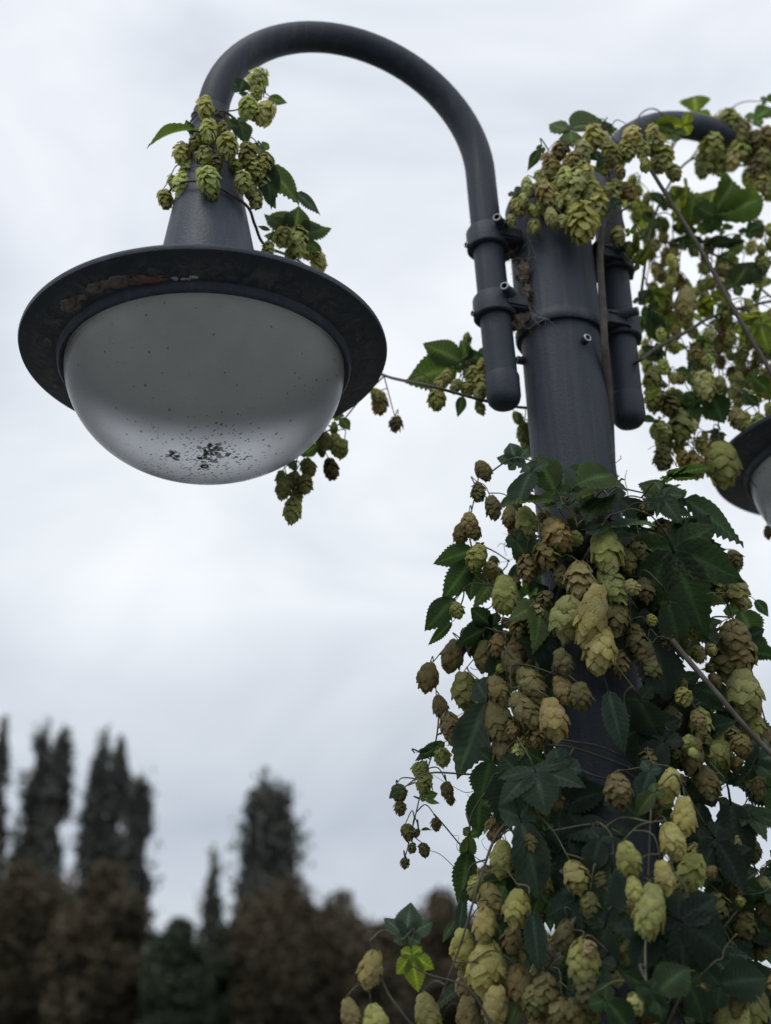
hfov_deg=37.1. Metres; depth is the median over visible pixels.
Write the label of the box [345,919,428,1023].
broadleaf tree
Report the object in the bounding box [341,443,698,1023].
hop vine
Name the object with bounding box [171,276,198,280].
bird dropping
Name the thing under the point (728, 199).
hop vine
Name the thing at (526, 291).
spider cocoon
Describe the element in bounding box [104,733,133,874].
poplar tree
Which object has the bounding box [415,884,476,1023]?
broadleaf tree
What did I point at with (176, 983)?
broadleaf tree
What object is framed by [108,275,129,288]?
spider cocoon
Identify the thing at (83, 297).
spider cocoon
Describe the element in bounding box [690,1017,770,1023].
broadleaf tree
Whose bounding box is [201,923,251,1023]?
broadleaf tree
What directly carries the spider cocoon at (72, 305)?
attached to the street lamp
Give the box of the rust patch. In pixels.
[127,275,168,284]
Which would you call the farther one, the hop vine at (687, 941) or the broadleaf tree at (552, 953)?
the broadleaf tree at (552, 953)
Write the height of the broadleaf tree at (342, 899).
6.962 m
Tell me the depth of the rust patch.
1.26 m
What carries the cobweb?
attached to the street lamp
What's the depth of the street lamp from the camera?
1.39 m
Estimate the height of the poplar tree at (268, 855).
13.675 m
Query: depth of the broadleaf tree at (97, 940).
36.43 m
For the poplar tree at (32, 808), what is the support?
on the ground
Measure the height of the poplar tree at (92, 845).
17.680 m
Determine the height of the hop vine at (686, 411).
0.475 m
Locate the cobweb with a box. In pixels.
[512,239,551,328]
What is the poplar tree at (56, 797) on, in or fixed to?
on the ground
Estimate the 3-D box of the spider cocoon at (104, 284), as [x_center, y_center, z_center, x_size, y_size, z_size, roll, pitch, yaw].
[-0.307,-0.252,1.273,0.033,0.006,0.019,-14,-27,26]
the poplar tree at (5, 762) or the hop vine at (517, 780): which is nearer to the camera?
the hop vine at (517, 780)
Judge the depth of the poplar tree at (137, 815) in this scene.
58.17 m
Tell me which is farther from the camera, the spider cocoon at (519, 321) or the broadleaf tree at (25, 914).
the broadleaf tree at (25, 914)
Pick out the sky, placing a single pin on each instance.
(225, 640)
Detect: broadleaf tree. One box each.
[0,851,85,1023]
[25,859,151,1023]
[133,915,217,1023]
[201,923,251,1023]
[224,869,365,1023]
[319,887,375,1023]
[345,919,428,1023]
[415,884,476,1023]
[458,928,560,1023]
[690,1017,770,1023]
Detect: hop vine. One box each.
[147,67,640,525]
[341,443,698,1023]
[505,108,770,461]
[543,444,770,1023]
[621,94,770,360]
[632,284,770,540]
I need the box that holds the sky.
[0,0,770,967]
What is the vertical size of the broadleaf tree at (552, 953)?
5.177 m
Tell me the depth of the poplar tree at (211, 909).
66.39 m
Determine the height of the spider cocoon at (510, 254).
0.040 m
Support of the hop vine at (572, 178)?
attached to the street lamp
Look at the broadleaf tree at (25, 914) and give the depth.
38.64 m
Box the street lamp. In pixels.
[18,21,770,1023]
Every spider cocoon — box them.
[60,291,81,312]
[78,294,86,300]
[85,277,103,294]
[100,278,111,288]
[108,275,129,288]
[504,245,521,263]
[511,311,531,336]
[512,253,532,282]
[519,282,533,305]
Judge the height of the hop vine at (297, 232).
0.615 m
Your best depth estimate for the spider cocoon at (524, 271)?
1.63 m
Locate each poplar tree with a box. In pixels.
[0,713,15,865]
[5,716,52,884]
[27,720,78,911]
[66,724,118,892]
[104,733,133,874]
[109,766,164,1020]
[192,843,229,958]
[220,766,318,948]
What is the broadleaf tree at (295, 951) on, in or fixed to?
on the ground
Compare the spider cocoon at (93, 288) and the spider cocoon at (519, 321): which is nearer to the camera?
the spider cocoon at (93, 288)

